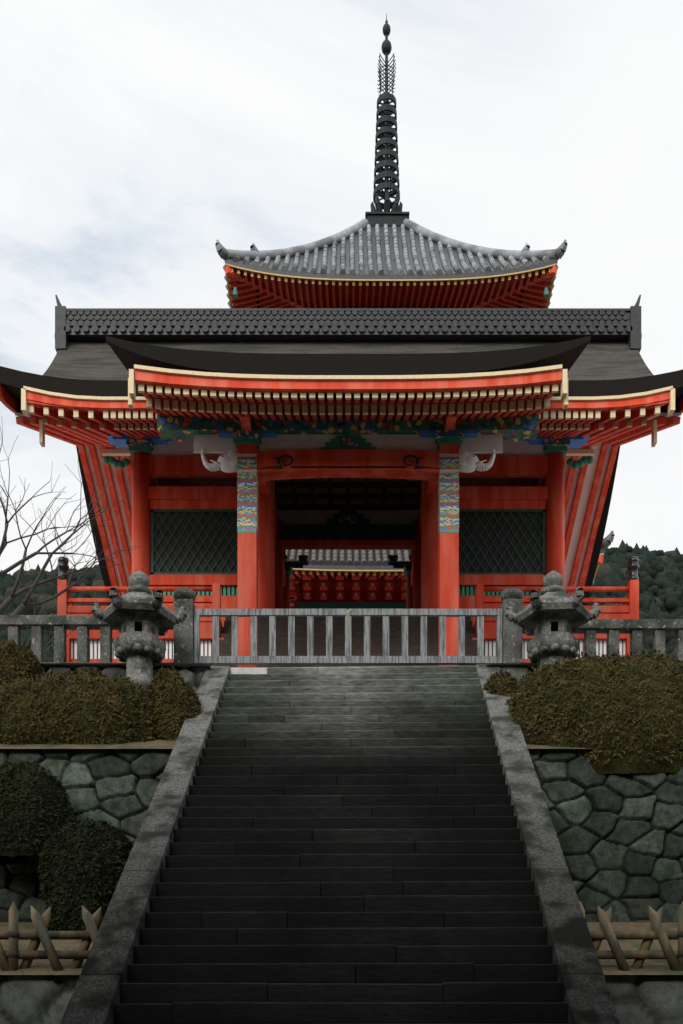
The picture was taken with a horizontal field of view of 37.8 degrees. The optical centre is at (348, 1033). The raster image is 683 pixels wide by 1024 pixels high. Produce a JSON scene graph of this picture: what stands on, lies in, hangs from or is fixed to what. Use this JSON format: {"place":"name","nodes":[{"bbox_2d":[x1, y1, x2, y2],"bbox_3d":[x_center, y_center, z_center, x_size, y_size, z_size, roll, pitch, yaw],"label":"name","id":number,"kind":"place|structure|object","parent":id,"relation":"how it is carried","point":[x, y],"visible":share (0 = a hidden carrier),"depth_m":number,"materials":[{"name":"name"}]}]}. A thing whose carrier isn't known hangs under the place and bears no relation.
{"place":"outdoors","nodes":[
{"label":"outdoors","id":0,"kind":"place"},
{"bbox_2d":[230,667,317,673],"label":"stone slab","id":1,"kind":"structure","parent":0,"point":[248,670],"depth_m":15.47,"materials":[{"name":"stone"}]},
{"bbox_2d":[215,617,476,666],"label":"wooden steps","id":2,"kind":"structure","parent":1,"relation":"on","point":[357,636],"depth_m":18.95,"materials":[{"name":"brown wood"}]},
{"bbox_2d":[194,609,501,664],"bbox_3d":[0.000,-6.191,15.554,4.800,0.849,0.092,0,0,0],"label":"fence","id":3,"kind":"object","parent":1,"relation":"on","point":[310,658],"visible":0.98,"depth_m":15.54,"materials":[{"name":"grey wood"}]},
{"bbox_2d":[157,415,538,666],"bbox_3d":[0.000,-8.366,18.200,6.300,5.468,3.719,0,0,0],"label":"gate canopy frame","id":4,"kind":"object","parent":1,"relation":"on","point":[344,448],"visible":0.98,"depth_m":16.45,"materials":[{"name":"red wood"}]},
{"bbox_2d":[57,556,638,665],"bbox_3d":[0.000,-7.376,22.700,11.070,3.388,7.704,0,0,0],"label":"railing","id":5,"kind":"object","parent":1,"relation":"on","point":[630,610],"visible":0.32,"depth_m":18.92,"materials":[{"name":"red wood"}]},
{"bbox_2d":[132,440,564,626],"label":"wall","id":6,"kind":"structure","parent":1,"relation":"on","point":[348,513],"depth_m":20.05,"materials":[{"name":"red wood"}]},
{"bbox_2d":[0,336,682,605],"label":"roof","id":7,"kind":"structure","parent":6,"relation":"on","point":[101,369],"depth_m":17.60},
{"bbox_2d":[201,448,237,472],"bbox_3d":[-2.125,-9.542,16.600,0.660,0.387,0.257,0,0,0],"label":"carved beam end","id":8,"kind":"object","parent":7,"relation":"attached to","point":[226,462],"visible":0.96,"depth_m":16.53,"materials":[{"name":"white paint"}]},
{"bbox_2d":[0,384,682,586],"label":"gate bargeboards","id":9,"kind":"object","parent":7,"relation":"attached to","point":[9,402],"visible":0.11,"depth_m":18.46,"materials":[{"name":"red wood"}]},
{"bbox_2d":[150,500,545,595],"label":"lattice windows","id":10,"kind":"structure","parent":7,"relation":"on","point":[200,537],"depth_m":20.09,"materials":[{"name":"green paint"}]},
{"bbox_2d":[459,448,494,472],"bbox_3d":[2.125,-9.542,16.600,0.660,0.387,0.257,0,0,0],"label":"carved beam end","id":11,"kind":"object","parent":7,"relation":"attached to","point":[469,462],"visible":0.98,"depth_m":16.53,"materials":[{"name":"white paint"}]},
{"bbox_2d":[15,364,681,596],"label":"roof eaves","id":12,"kind":"object","parent":6,"relation":"on","point":[609,425],"visible":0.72,"depth_m":17.59,"materials":[{"name":"red wood"}]},
{"bbox_2d":[103,407,593,578],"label":"bracket carvings","id":13,"kind":"object","parent":6,"relation":"on","point":[247,434],"visible":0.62,"depth_m":19.87,"materials":[{"name":"wood"}]},
{"bbox_2d":[0,0,682,574],"label":"sky","id":14,"kind":"structure","parent":0,"point":[137,136],"materials":[{"name":"white"}]},
{"bbox_2d":[54,295,641,352],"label":"roof ridge","id":15,"kind":"structure","parent":0,"point":[347,324],"depth_m":22.36,"materials":[{"name":"grey tile"}]},
{"label":"ground","id":16,"kind":"structure","parent":0,"visible":0},
{"bbox_2d":[0,975,79,1023],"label":"wall","id":17,"kind":"structure","parent":16,"relation":"on","point":[25,999],"depth_m":9.97,"materials":[{"name":"stone"}]},
{"bbox_2d":[0,663,210,1023],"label":"terraces","id":18,"kind":"object","parent":16,"relation":"on","point":[42,967],"visible":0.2,"depth_m":12.60,"materials":[{"name":"stone"}]},
{"bbox_2d":[0,638,43,679],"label":"shrub","id":19,"kind":"object","parent":18,"relation":"on","point":[15,658],"visible":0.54,"depth_m":14.43,"materials":[{"name":"green plant"}]},
{"bbox_2d":[0,759,74,865],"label":"shrub","id":20,"kind":"object","parent":18,"relation":"on","point":[36,813],"visible":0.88,"depth_m":12.18,"materials":[{"name":"green plant"}]},
{"bbox_2d":[0,901,101,975],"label":"bamboo fence","id":21,"kind":"object","parent":18,"relation":"on","point":[13,935],"visible":0.54,"depth_m":10.11,"materials":[{"name":"beige wood"}]},
{"bbox_2d":[0,416,139,651],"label":"bare cherry tree","id":22,"kind":"object","parent":18,"relation":"on","point":[18,610],"visible":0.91,"depth_m":17.71,"materials":[{"name":"brown plant"}]},
{"bbox_2d":[44,872,109,930],"bbox_3d":[-3.263,-1.646,12.303,0.937,0.932,0.951,0,0,0],"label":"shrub","id":23,"kind":"object","parent":18,"relation":"on","point":[65,905],"visible":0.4,"depth_m":11.93,"materials":[{"name":"green plant"}]},
{"bbox_2d":[0,668,169,751],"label":"long hedge","id":24,"kind":"object","parent":18,"relation":"on","point":[73,707],"visible":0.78,"depth_m":13.26,"materials":[{"name":"green plant"}]},
{"bbox_2d":[37,817,132,902],"bbox_3d":[-3.195,-2.132,12.401,1.293,1.110,1.057,0,0,0],"label":"shrub","id":25,"kind":"object","parent":18,"relation":"on","point":[94,852],"visible":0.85,"depth_m":12.03,"materials":[{"name":"green plant"}]},
{"bbox_2d":[0,750,171,922],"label":"retaining wall","id":26,"kind":"structure","parent":18,"relation":"on","point":[116,788],"depth_m":12.94,"materials":[{"name":"stone"}]},
{"bbox_2d":[66,665,108,678],"bbox_3d":[-3.811,-4.958,14.703,0.924,0.880,0.958,0,0,0],"label":"shrub","id":27,"kind":"object","parent":18,"relation":"on","point":[93,672],"visible":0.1,"depth_m":14.47,"materials":[{"name":"green plant"}]},
{"bbox_2d":[0,587,195,662],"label":"stone balustrade","id":28,"kind":"object","parent":18,"relation":"on","point":[61,625],"visible":0.61,"depth_m":15.54,"materials":[{"name":"stone"}]},
{"bbox_2d":[42,665,209,692],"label":"wall","id":29,"kind":"structure","parent":18,"relation":"attached to","point":[188,675],"depth_m":15.31,"materials":[{"name":"stone"}]},
{"bbox_2d":[92,570,186,693],"bbox_3d":[-3.115,-5.724,14.900,1.400,2.400,1.308,0,0,0],"label":"stone lantern","id":30,"kind":"object","parent":18,"relation":"on","point":[139,617],"visible":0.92,"depth_m":14.71,"materials":[{"name":"stone"}]},
{"bbox_2d":[148,666,183,699],"bbox_3d":[-2.626,-4.927,14.598,0.681,0.888,0.707,0,0,-41],"label":"shrub","id":31,"kind":"object","parent":18,"relation":"on","point":[162,677],"visible":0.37,"depth_m":14.39,"materials":[{"name":"green plant"}]},
{"bbox_2d":[152,677,202,751],"bbox_3d":[-2.375,-4.425,13.902,0.791,1.055,0.826,0,0,0],"label":"shrub","id":32,"kind":"object","parent":18,"relation":"on","point":[177,702],"visible":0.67,"depth_m":13.61,"materials":[{"name":"green plant"}]},
{"bbox_2d":[60,664,619,1023],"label":"stair kerbs","id":33,"kind":"structure","parent":16,"relation":"on","point":[95,997],"depth_m":9.96,"materials":[{"name":"stone"}]},
{"bbox_2d":[486,663,682,1023],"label":"terraces","id":34,"kind":"object","parent":16,"relation":"on","point":[652,967],"visible":0.1,"depth_m":11.28,"materials":[{"name":"stone"}]},
{"bbox_2d":[290,306,463,608],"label":"building","id":35,"kind":"structure","parent":34,"relation":"on","point":[355,592],"depth_m":32.98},
{"bbox_2d":[215,219,567,307],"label":"pagoda roof","id":36,"kind":"structure","parent":35,"relation":"on","point":[408,263],"depth_m":32.00,"materials":[{"name":"grey tile"}]},
{"bbox_2d":[365,13,408,225],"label":"spire","id":37,"kind":"structure","parent":36,"relation":"on","point":[386,143],"depth_m":35.73,"materials":[{"name":"black metal"}]},
{"bbox_2d":[286,531,614,599],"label":"background building roof","id":38,"kind":"structure","parent":35,"relation":"attached to","point":[346,562],"depth_m":29.92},
{"bbox_2d":[481,668,518,698],"bbox_3d":[2.221,-4.891,14.501,0.692,0.814,0.708,0,0,-39],"label":"shrub","id":39,"kind":"object","parent":34,"relation":"on","point":[503,684],"visible":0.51,"depth_m":14.27,"materials":[{"name":"green plant"}]},
{"bbox_2d":[500,665,538,687],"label":"wall","id":40,"kind":"structure","parent":34,"relation":"on","point":[517,671],"depth_m":15.29,"materials":[{"name":"stone"}]},
{"bbox_2d":[505,570,600,666],"bbox_3d":[3.060,-5.724,14.900,1.403,2.400,1.297,0,0,0],"label":"stone lantern","id":41,"kind":"object","parent":34,"relation":"on","point":[552,617],"visible":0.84,"depth_m":14.68,"materials":[{"name":"stone"}]},
{"bbox_2d":[500,587,682,662],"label":"stone balustrade","id":42,"kind":"object","parent":34,"relation":"on","point":[512,639],"visible":0.54,"depth_m":15.51,"materials":[{"name":"stone"}]},
{"bbox_2d":[503,647,682,773],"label":"long hedge","id":43,"kind":"object","parent":34,"relation":"on","point":[618,713],"visible":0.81,"depth_m":12.99,"materials":[{"name":"green plant"}]},
{"bbox_2d":[528,750,682,922],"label":"retaining wall","id":44,"kind":"structure","parent":34,"relation":"on","point":[620,837],"depth_m":12.91,"materials":[{"name":"stone"}]},
{"bbox_2d":[580,901,682,975],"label":"bamboo fence","id":45,"kind":"object","parent":34,"relation":"on","point":[654,931],"visible":0.52,"depth_m":10.10,"materials":[{"name":"beige wood"}]},
{"bbox_2d":[604,976,682,1023],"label":"wall","id":46,"kind":"structure","parent":16,"relation":"on","point":[660,998],"depth_m":9.98,"materials":[{"name":"stone"}]},
{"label":"forest hill","id":47,"kind":"structure","parent":0,"visible":0},
{"bbox_2d":[0,539,682,661],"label":"forest trees","id":48,"kind":"object","parent":47,"relation":"on","point":[660,574],"visible":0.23,"depth_m":185.95,"materials":[{"name":"green wood"}]},
{"bbox_3d":[0.000,-1.891,11.119,4.400,7.082,9.259,0,0,0],"label":"stair core","id":49,"kind":"object","parent":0,"visible":0},
{"bbox_2d":[113,666,567,1023],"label":"stone stairs","id":50,"kind":"structure","parent":49,"relation":"on","point":[347,846],"depth_m":10.22,"materials":[{"name":"grey stone"}]}
]}

